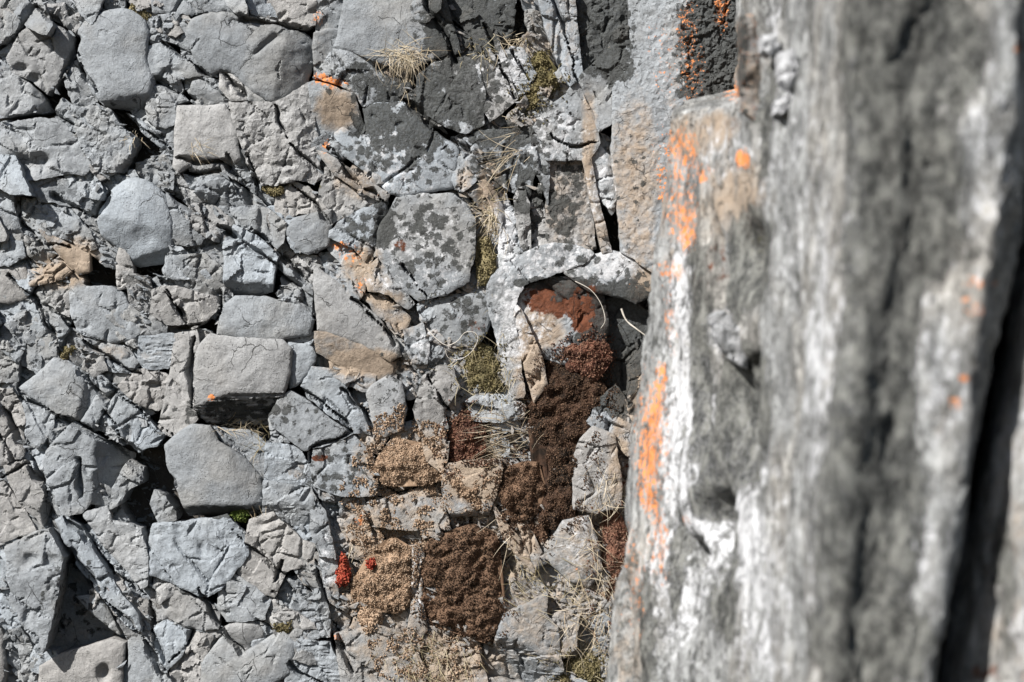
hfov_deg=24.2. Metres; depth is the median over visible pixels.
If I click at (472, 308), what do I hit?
rock
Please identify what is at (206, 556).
rock slab
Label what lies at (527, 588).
rock fragment
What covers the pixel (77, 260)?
rock shard
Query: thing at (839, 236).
basalt column
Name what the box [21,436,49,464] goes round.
rock fragment
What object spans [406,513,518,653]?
moss cushion
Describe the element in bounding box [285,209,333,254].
rock
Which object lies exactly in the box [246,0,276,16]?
rock fragment
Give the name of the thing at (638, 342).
rock fragment
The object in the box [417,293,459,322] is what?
rock fragment
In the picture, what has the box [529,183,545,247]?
rock
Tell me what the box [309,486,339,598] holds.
rock
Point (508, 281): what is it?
rock
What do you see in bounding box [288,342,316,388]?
rock
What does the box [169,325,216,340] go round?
rock fragment
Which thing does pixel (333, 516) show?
rock fragment
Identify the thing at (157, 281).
rock fragment
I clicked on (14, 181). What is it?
rock fragment
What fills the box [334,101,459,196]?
boulder
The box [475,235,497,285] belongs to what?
moss cushion
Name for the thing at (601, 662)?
rock fragment
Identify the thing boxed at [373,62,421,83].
rock fragment
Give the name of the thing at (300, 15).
rock slab
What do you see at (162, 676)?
rock fragment
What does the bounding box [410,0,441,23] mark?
rock fragment
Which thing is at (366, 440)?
rock fragment
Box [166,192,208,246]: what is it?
rock
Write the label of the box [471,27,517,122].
rock
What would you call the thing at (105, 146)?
rock
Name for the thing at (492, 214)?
grass tuft
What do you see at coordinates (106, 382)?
rock fragment
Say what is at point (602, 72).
rock
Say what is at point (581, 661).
grass tuft
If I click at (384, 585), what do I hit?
moss cushion
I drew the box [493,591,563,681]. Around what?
rock
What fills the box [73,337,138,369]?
rock
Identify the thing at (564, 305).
rock
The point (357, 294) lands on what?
rock fragment
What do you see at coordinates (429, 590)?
rock fragment
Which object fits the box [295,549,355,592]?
rock fragment
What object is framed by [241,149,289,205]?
rock fragment
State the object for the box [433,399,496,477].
moss cushion
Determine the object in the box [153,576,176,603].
rock fragment
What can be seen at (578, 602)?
grass tuft
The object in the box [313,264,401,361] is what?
rock slab
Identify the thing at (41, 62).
rock
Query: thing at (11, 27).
rock slab
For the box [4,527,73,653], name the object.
rock
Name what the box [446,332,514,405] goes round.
moss cushion
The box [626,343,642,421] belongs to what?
column piece
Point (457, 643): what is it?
rock fragment
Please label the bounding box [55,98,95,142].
rock fragment
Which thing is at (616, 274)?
rock
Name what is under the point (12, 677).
rock fragment
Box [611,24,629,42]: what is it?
rock
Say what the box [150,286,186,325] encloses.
rock
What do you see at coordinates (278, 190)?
moss cushion
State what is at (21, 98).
rock
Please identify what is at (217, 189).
rock
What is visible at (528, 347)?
rock
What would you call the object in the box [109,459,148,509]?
rock
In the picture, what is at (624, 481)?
rock fragment
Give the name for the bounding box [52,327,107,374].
rock fragment
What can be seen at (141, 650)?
rock
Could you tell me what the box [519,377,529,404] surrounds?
rock fragment
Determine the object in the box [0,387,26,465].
rock
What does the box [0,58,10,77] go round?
rock fragment
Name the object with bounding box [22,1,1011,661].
cliff ground
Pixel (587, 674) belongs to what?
moss cushion
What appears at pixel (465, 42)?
rock fragment
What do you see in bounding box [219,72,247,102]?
rock chip
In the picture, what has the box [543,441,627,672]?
grass tuft
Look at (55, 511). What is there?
rock fragment
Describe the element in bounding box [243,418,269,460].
grass tuft
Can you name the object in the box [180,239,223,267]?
rock fragment
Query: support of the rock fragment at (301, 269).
attached to the cliff ground
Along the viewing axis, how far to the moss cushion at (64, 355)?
7.00 m
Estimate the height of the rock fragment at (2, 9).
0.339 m
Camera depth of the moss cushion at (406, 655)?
6.98 m
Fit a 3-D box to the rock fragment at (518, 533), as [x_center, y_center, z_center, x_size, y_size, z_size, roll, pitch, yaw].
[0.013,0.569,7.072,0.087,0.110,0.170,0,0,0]
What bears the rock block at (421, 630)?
on the rock at (353, 651)
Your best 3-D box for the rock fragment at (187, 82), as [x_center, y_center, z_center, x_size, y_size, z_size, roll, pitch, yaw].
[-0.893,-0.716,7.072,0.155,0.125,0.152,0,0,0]
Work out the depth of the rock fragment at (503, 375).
7.01 m
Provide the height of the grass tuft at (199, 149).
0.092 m
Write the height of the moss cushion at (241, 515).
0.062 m
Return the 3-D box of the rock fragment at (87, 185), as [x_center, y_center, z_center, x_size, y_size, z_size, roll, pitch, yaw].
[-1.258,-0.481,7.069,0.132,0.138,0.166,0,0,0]
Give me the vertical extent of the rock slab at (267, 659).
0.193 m
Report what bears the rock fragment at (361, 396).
attached to the cliff ground
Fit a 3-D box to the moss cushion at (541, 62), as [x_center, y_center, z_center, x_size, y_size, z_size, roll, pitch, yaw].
[0.078,-0.757,7.046,0.194,0.256,0.213,0,0,0]
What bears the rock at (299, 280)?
on the rock at (294, 292)
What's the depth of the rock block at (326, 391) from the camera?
6.98 m
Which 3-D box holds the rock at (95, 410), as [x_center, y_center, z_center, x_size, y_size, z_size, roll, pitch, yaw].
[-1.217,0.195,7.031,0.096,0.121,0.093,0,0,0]
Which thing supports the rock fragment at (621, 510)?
attached to the cliff ground
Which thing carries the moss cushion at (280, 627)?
on the rock fragment at (294, 616)
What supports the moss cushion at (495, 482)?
on the rock fragment at (518, 533)
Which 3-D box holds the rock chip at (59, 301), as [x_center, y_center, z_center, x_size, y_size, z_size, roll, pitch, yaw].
[-1.335,-0.119,7.066,0.086,0.098,0.162,0,0,0]
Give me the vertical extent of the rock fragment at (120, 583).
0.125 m
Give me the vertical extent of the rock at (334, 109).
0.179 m
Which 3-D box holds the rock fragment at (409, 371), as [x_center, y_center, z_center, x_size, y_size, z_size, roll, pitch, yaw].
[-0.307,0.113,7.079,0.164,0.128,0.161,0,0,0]
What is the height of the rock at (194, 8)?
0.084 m
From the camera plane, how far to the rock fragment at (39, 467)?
7.01 m
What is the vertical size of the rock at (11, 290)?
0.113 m
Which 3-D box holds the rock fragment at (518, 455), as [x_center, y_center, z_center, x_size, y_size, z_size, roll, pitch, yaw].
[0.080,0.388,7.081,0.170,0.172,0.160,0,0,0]
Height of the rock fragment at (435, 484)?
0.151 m
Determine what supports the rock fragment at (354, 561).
attached to the cliff ground
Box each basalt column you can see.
[605,0,1023,681]
[935,225,1023,681]
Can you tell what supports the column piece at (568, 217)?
on the rock at (508, 281)
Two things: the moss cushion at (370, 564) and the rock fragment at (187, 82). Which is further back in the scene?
the rock fragment at (187, 82)
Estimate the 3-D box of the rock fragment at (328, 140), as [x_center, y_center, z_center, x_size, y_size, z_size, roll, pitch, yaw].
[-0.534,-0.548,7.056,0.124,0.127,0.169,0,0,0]
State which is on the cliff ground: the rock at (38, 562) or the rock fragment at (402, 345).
the rock fragment at (402, 345)
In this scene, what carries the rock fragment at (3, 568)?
on the cliff ground
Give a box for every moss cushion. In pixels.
[59,345,75,359]
[129,3,150,19]
[230,509,249,522]
[262,185,284,196]
[270,620,292,632]
[335,551,351,586]
[339,403,447,561]
[340,525,424,619]
[357,427,457,498]
[357,605,382,635]
[365,557,375,569]
[367,626,485,681]
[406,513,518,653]
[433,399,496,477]
[434,458,504,521]
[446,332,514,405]
[449,412,540,545]
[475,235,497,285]
[483,449,545,534]
[496,482,560,559]
[506,38,571,123]
[515,348,618,541]
[547,640,607,681]
[551,324,616,381]
[581,497,628,651]
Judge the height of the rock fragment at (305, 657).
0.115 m
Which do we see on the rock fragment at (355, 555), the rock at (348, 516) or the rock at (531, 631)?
the rock at (348, 516)
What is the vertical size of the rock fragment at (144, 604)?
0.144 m
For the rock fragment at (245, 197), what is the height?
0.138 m
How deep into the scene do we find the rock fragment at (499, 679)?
7.01 m
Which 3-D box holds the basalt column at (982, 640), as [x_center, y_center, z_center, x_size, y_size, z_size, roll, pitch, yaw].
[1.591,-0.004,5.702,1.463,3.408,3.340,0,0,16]
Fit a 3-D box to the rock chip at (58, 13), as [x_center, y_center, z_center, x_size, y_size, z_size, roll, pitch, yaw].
[-1.312,-0.945,7.071,0.154,0.097,0.164,0,0,0]
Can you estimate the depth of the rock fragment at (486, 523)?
7.01 m
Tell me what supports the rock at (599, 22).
attached to the cliff ground
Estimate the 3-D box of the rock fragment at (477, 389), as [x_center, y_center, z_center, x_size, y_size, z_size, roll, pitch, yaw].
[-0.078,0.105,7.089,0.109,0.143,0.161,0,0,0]
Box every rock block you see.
[34,204,97,251]
[81,349,108,376]
[103,393,166,452]
[137,333,174,369]
[222,224,280,295]
[284,638,339,681]
[301,366,370,434]
[307,435,376,496]
[314,48,399,107]
[375,193,475,300]
[407,544,427,649]
[413,365,459,473]
[416,56,485,134]
[426,646,487,681]
[441,458,502,516]
[463,129,535,198]
[572,426,621,513]
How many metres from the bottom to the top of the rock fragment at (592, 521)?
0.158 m
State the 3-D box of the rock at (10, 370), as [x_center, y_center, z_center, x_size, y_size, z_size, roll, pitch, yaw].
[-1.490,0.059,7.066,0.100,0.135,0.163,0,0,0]
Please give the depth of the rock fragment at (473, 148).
7.00 m
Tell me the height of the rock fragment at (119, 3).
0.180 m
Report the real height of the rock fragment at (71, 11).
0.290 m
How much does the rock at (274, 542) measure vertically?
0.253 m
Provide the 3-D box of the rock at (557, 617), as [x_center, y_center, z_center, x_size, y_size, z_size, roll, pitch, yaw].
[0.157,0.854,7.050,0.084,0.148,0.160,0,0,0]
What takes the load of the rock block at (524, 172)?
on the rock at (522, 212)
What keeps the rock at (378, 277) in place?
on the cliff ground
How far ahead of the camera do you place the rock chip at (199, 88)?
6.99 m
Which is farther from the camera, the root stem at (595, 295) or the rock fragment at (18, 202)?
the rock fragment at (18, 202)
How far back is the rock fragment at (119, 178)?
7.02 m
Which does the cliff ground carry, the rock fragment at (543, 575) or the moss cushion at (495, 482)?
the rock fragment at (543, 575)
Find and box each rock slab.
[0,0,34,45]
[0,117,90,180]
[0,478,36,541]
[3,460,51,525]
[38,636,127,681]
[148,513,248,596]
[157,329,200,436]
[164,423,262,515]
[193,333,292,424]
[200,631,293,681]
[217,295,314,339]
[259,0,317,32]
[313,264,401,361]
[333,0,451,67]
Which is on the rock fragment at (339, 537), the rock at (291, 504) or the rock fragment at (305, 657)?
the rock at (291, 504)
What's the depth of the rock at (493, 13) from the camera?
7.02 m
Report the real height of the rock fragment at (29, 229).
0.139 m
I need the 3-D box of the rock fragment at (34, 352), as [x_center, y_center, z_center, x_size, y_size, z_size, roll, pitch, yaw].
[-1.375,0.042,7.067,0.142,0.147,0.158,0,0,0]
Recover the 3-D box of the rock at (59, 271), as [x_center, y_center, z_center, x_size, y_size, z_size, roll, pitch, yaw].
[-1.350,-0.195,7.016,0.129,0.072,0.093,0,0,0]
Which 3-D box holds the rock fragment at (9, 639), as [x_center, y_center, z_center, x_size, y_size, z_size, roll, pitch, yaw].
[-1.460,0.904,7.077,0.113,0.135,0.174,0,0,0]
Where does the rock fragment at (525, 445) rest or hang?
on the cliff ground
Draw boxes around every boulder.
[77,8,157,110]
[97,177,173,267]
[116,248,136,290]
[186,11,313,101]
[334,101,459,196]
[545,514,602,587]
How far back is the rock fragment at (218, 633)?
7.01 m
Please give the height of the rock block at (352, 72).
0.172 m
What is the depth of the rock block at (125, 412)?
6.99 m
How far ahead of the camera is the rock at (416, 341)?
6.99 m
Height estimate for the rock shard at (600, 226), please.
0.298 m
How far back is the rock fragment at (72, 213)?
7.01 m
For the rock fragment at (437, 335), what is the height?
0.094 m
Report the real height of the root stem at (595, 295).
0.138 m
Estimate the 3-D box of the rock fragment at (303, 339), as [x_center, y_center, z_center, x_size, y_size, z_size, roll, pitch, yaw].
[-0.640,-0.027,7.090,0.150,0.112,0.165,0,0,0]
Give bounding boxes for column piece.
[532,92,599,161]
[545,161,595,249]
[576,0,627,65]
[610,0,689,271]
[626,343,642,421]
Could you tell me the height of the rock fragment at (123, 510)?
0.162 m
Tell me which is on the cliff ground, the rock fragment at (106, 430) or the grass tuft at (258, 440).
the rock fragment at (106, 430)
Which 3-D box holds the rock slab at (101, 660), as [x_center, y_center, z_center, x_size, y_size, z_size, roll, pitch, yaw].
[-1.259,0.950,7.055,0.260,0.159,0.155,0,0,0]
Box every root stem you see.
[426,328,477,359]
[575,281,604,327]
[621,308,644,334]
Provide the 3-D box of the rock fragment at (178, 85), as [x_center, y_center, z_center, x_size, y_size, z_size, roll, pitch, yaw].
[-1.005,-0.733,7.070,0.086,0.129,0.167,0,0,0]
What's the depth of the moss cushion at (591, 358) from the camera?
6.97 m
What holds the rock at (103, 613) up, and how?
on the rock slab at (101, 660)
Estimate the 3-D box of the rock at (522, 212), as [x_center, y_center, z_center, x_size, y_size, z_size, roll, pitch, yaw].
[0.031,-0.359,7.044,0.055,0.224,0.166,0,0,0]
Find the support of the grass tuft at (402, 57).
on the rock block at (450, 94)
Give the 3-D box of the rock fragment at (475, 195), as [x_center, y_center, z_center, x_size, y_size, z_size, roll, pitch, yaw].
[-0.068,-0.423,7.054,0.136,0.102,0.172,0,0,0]
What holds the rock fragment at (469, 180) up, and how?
on the cliff ground
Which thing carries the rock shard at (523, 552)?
on the rock shard at (534, 554)
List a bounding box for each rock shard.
[16,636,38,681]
[38,229,92,274]
[64,60,104,106]
[127,113,168,148]
[140,314,169,335]
[316,150,389,204]
[343,273,410,337]
[435,0,460,55]
[457,139,504,224]
[461,171,469,198]
[492,503,534,572]
[517,523,546,569]
[582,153,611,253]
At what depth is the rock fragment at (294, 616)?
6.99 m
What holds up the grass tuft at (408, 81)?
on the rock block at (450, 94)
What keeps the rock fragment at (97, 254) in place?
on the cliff ground
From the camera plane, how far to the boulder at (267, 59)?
6.97 m
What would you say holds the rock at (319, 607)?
on the rock fragment at (294, 616)
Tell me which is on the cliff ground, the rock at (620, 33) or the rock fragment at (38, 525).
the rock fragment at (38, 525)
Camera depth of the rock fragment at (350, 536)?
7.01 m
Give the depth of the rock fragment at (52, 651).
7.00 m
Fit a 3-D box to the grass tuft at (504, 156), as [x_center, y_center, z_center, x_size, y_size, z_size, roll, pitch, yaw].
[-0.053,-0.540,6.962,0.123,0.254,0.181,0,0,41]
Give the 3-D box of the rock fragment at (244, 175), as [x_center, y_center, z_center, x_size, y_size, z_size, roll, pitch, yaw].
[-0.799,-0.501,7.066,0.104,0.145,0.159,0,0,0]
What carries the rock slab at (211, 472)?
on the rock slab at (206, 556)
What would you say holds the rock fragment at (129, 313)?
on the cliff ground
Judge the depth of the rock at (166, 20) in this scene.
6.99 m
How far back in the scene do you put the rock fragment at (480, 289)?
7.01 m
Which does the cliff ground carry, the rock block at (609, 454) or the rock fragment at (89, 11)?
the rock fragment at (89, 11)
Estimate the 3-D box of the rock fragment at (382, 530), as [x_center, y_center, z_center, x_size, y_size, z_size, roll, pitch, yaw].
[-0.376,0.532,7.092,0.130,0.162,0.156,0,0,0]
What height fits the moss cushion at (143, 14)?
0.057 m
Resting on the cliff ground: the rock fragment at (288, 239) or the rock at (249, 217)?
the rock fragment at (288, 239)
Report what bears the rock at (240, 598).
on the rock at (244, 635)
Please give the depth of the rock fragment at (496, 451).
7.01 m
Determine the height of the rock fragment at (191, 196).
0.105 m
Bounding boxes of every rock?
[0,71,55,119]
[0,190,28,266]
[0,266,27,303]
[0,339,24,382]
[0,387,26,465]
[0,628,8,681]
[4,308,72,350]
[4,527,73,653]
[6,21,77,96]
[19,357,98,421]
[22,398,56,449]
[28,262,72,286]
[29,177,93,210]
[42,421,136,516]
[52,562,125,650]
[55,515,142,631]
[69,274,140,342]
[73,105,141,173]
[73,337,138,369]
[76,593,122,634]
[81,387,114,427]
[83,505,149,588]
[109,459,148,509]
[118,368,168,410]
[128,630,163,681]
[145,84,191,128]
[147,12,190,51]
[147,42,203,85]
[149,583,221,630]
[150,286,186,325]
[151,0,250,18]
[153,253,224,295]
[154,619,192,670]
[161,285,221,329]
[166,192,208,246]
[169,629,213,681]
[172,104,241,173]
[183,174,238,205]
[188,159,237,180]
[213,425,267,478]
[217,572,270,621]
[222,621,264,650]
[228,82,323,186]
[230,205,286,248]
[237,511,315,596]
[245,86,264,101]
[262,480,315,525]
[264,442,313,486]
[265,255,313,294]
[268,390,353,450]
[274,182,327,219]
[275,278,313,317]
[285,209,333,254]
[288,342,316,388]
[298,587,331,639]
[308,80,363,138]
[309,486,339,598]
[312,0,342,80]
[314,331,393,381]
[318,164,367,224]
[327,239,368,292]
[328,202,388,264]
[334,624,428,681]
[338,502,377,560]
[363,258,415,309]
[365,374,407,436]
[366,491,450,530]
[403,322,429,363]
[428,293,490,346]
[428,336,444,362]
[448,0,516,45]
[465,393,525,422]
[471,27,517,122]
[486,242,593,397]
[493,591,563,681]
[498,205,522,267]
[513,180,531,251]
[513,304,547,402]
[517,276,608,364]
[529,125,549,204]
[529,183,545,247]
[538,0,582,86]
[551,608,579,658]
[562,250,651,303]
[566,33,629,132]
[586,384,632,458]
[592,145,616,215]
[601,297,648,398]
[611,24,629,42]
[679,0,737,99]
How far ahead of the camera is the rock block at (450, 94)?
6.98 m
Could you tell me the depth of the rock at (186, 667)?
7.00 m
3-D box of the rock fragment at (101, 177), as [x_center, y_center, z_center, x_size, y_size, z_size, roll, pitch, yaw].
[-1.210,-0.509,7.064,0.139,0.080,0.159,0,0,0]
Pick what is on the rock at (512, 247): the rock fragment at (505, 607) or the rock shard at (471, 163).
the rock shard at (471, 163)
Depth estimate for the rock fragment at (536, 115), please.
7.00 m
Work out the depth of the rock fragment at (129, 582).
7.01 m
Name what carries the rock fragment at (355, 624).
on the cliff ground
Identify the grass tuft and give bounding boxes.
[186,137,215,165]
[212,412,267,437]
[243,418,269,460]
[366,26,449,86]
[368,631,484,681]
[397,77,415,105]
[432,325,524,427]
[455,400,529,468]
[458,35,498,74]
[467,180,509,258]
[469,181,516,254]
[476,115,529,194]
[476,517,536,591]
[487,22,532,70]
[498,554,595,619]
[515,388,535,443]
[527,630,607,681]
[540,538,616,677]
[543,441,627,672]
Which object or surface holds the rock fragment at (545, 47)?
attached to the cliff ground
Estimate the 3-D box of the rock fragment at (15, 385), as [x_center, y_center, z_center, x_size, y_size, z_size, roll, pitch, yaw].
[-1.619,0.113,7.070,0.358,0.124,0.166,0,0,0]
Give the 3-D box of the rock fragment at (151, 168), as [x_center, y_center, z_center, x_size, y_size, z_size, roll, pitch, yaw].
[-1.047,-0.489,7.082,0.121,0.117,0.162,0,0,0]
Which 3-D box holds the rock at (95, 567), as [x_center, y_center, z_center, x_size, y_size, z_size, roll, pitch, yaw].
[-1.208,0.678,7.039,0.254,0.343,0.165,0,0,0]
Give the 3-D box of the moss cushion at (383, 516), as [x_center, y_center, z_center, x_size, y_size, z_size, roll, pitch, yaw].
[-0.346,0.413,7.055,0.323,0.465,0.191,0,0,0]
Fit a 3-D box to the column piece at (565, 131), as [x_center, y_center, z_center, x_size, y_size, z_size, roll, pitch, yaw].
[0.158,-0.628,7.035,0.198,0.207,0.158,0,0,0]
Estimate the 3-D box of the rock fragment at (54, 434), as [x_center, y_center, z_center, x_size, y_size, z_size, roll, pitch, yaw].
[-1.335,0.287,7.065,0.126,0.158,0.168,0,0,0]
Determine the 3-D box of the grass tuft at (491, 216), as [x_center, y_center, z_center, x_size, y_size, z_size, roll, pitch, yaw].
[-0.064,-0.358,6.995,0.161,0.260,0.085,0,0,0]
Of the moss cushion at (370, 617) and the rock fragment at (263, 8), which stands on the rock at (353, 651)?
the moss cushion at (370, 617)
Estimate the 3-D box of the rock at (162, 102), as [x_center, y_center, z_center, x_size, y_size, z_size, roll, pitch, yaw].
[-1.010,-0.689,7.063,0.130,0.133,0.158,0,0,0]
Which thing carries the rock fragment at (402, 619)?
attached to the cliff ground
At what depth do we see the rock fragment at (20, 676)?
7.02 m
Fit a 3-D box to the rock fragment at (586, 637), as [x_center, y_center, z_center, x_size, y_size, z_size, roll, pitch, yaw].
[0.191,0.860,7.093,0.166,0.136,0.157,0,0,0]
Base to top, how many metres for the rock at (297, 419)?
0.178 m
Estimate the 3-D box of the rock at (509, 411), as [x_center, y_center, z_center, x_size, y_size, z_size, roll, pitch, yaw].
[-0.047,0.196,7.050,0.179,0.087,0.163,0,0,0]
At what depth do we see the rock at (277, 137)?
6.98 m
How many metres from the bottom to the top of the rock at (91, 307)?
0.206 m
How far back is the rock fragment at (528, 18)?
7.01 m
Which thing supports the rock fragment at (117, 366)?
on the cliff ground
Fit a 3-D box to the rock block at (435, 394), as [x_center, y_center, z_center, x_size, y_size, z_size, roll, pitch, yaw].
[-0.222,0.230,7.047,0.138,0.321,0.169,0,0,0]
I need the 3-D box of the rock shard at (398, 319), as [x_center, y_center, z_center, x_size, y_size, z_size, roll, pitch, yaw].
[-0.396,-0.105,7.064,0.201,0.194,0.161,0,0,0]
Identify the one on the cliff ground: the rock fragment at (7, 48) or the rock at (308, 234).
the rock fragment at (7, 48)
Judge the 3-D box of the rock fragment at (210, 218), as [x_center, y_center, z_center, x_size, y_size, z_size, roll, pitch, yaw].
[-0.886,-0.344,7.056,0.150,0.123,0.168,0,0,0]
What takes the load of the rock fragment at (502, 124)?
attached to the cliff ground
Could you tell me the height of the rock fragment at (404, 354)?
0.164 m
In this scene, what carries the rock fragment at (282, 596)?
on the cliff ground
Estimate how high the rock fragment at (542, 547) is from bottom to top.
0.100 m
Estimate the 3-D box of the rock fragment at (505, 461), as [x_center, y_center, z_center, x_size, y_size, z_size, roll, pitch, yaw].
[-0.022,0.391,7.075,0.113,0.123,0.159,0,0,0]
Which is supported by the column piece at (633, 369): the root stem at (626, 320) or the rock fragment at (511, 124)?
the root stem at (626, 320)
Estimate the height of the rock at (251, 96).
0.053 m
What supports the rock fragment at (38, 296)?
attached to the cliff ground
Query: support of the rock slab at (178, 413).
on the rock slab at (211, 472)
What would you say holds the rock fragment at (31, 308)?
attached to the cliff ground
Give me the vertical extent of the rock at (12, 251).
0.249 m
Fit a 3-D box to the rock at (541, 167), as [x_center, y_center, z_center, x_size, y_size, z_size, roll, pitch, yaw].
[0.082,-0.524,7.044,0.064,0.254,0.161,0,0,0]
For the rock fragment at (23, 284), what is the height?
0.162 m
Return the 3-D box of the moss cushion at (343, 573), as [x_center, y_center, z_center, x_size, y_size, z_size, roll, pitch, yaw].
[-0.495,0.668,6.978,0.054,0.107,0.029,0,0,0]
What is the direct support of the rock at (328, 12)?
on the rock block at (352, 72)
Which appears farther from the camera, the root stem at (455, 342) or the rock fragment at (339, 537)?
the rock fragment at (339, 537)
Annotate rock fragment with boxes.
[0,5,12,17]
[0,43,12,64]
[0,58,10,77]
[0,154,36,196]
[0,196,23,234]
[0,220,9,241]
[0,272,33,299]
[0,300,52,332]
[0,325,25,363]
[0,381,21,400]
[0,463,9,482]
[0,536,23,561]
[0,556,8,589]
[0,587,21,629]
[2,626,34,670]
[5,257,43,295]
[7,665,17,681]
[9,233,57,267]
[11,458,52,489]
[13,0,58,36]
[18,670,22,681]
[19,367,49,409]
[20,331,68,371]
[21,197,51,242]
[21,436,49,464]
[30,283,74,325]
[30,516,72,552]
[30,644,63,673]
[42,203,89,244]
[43,0,75,27]
[43,255,90,291]
[46,421,65,445]
[48,491,61,519]
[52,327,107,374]
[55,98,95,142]
[55,416,98,431]
[64,170,107,200]
[68,360,99,409]
[70,0,104,24]
[71,200,105,231]
[83,155,117,181]
[84,523,118,564]
[85,228,115,268]
[89,573,134,615]
[95,482,137,522]
[97,375,152,419]
[98,404,147,444]
[102,0,129,10]
[102,169,139,196]
[105,304,147,349]
[105,342,141,373]
[105,371,158,414]
[114,563,153,598]
[116,614,155,646]
[121,271,153,316]
[124,661,173,681]
[127,0,190,37]
[130,109,173,151]
[133,597,170,632]
[135,154,175,194]
[151,276,175,302]
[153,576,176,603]
[158,71,188,96]
[162,242,211,279]
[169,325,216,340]
[174,281,234,321]
[175,170,208,203]
[176,623,224,652]
[180,47,218,79]
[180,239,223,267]
[183,76,229,109]
[185,203,234,242]
[215,177,267,219]
[224,149,257,194]
[225,0,249,15]
[239,214,295,264]
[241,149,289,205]
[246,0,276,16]
[251,620,272,646]
[265,596,316,629]
[266,205,319,253]
[268,414,313,442]
[273,574,308,611]
[273,628,319,665]
[280,274,315,315]
[285,332,313,342]
[286,254,324,284]
[288,464,342,502]
[294,523,350,557]
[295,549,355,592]
[304,339,328,367]
[306,588,351,632]
[307,586,359,616]
[311,132,348,171]
[318,251,363,304]
[321,501,342,532]
[329,360,375,391]
[335,420,388,453]
[338,497,384,542]
[349,164,370,207]
[349,538,385,561]
[349,558,362,568]
[349,612,396,628]
[351,389,373,428]
[361,172,389,208]
[362,292,420,325]
[363,302,412,352]
[365,481,400,496]
[365,495,406,542]
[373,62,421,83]
[378,439,414,490]
[387,606,409,626]
[389,420,421,441]
[391,358,420,400]
[395,624,434,680]
[398,82,447,134]
[401,349,444,380]
[404,484,442,500]
[405,515,443,549]
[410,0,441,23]
[410,575,435,600]
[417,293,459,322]
[421,618,455,650]
[424,323,476,350]
[433,459,449,491]
[435,20,472,56]
[443,346,474,397]
[443,510,472,531]
[444,625,481,662]
[446,0,479,36]
[446,189,486,226]
[446,393,490,429]
[448,139,477,192]
[450,134,497,181]
[452,259,486,294]
[459,46,477,61]
[466,181,510,213]
[468,113,509,134]
[473,383,503,393]
[473,511,514,558]
[475,223,498,253]
[480,424,509,458]
[481,641,520,678]
[487,215,499,234]
[488,675,525,681]
[490,493,506,516]
[492,385,527,433]
[493,353,524,384]
[499,597,516,614]
[500,455,512,467]
[501,557,511,584]
[503,517,522,540]
[504,571,559,617]
[505,95,534,134]
[506,426,533,453]
[507,555,558,599]
[510,443,530,461]
[517,0,538,12]
[519,42,553,97]
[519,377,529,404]
[522,31,557,68]
[523,516,538,524]
[524,9,546,36]
[532,96,552,120]
[534,675,559,681]
[540,539,549,561]
[549,83,568,101]
[553,47,588,83]
[556,573,606,618]
[568,672,586,681]
[569,649,608,676]
[575,511,603,543]
[577,617,602,653]
[587,612,611,656]
[592,570,607,597]
[599,132,610,154]
[603,602,612,616]
[605,502,624,520]
[608,593,614,602]
[617,446,628,478]
[622,479,626,502]
[634,338,643,350]
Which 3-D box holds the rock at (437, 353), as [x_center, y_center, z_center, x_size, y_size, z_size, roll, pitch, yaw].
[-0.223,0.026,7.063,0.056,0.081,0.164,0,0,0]
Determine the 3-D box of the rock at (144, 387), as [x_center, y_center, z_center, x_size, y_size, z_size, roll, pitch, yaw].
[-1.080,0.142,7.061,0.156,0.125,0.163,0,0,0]
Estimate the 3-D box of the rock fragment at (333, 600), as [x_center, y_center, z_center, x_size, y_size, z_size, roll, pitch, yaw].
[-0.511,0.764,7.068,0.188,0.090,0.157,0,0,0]
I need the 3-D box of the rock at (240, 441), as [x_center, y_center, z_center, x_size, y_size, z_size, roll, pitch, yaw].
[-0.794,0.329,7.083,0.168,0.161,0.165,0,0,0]
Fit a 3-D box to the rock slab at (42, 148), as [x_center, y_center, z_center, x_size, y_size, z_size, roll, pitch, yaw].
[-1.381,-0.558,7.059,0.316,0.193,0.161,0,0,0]
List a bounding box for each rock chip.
[44,284,70,316]
[45,2,82,38]
[150,488,182,522]
[154,127,173,165]
[190,79,225,104]
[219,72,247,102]
[435,47,456,60]
[503,46,536,96]
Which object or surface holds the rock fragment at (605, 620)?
on the cliff ground
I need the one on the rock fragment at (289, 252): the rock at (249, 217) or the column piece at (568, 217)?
the rock at (249, 217)
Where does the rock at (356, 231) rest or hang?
on the rock at (354, 265)
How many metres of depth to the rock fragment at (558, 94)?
7.01 m
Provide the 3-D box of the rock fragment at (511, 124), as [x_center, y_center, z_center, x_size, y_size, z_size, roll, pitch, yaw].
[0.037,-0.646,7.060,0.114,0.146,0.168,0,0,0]
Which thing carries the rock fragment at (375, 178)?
attached to the cliff ground
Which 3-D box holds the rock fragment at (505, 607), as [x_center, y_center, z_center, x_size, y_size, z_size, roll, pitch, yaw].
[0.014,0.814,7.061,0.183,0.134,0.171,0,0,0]
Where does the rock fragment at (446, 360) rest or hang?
on the cliff ground
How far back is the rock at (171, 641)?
6.99 m
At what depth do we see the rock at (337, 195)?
7.00 m
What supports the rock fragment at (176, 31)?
attached to the cliff ground
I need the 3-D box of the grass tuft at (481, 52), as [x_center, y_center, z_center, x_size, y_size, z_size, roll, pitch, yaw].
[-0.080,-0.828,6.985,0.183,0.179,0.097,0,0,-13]
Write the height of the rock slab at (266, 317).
0.138 m
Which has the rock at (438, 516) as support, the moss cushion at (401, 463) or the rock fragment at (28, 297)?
the moss cushion at (401, 463)
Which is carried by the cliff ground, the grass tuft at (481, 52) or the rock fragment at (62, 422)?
the rock fragment at (62, 422)
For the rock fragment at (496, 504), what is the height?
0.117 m
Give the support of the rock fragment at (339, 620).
attached to the cliff ground

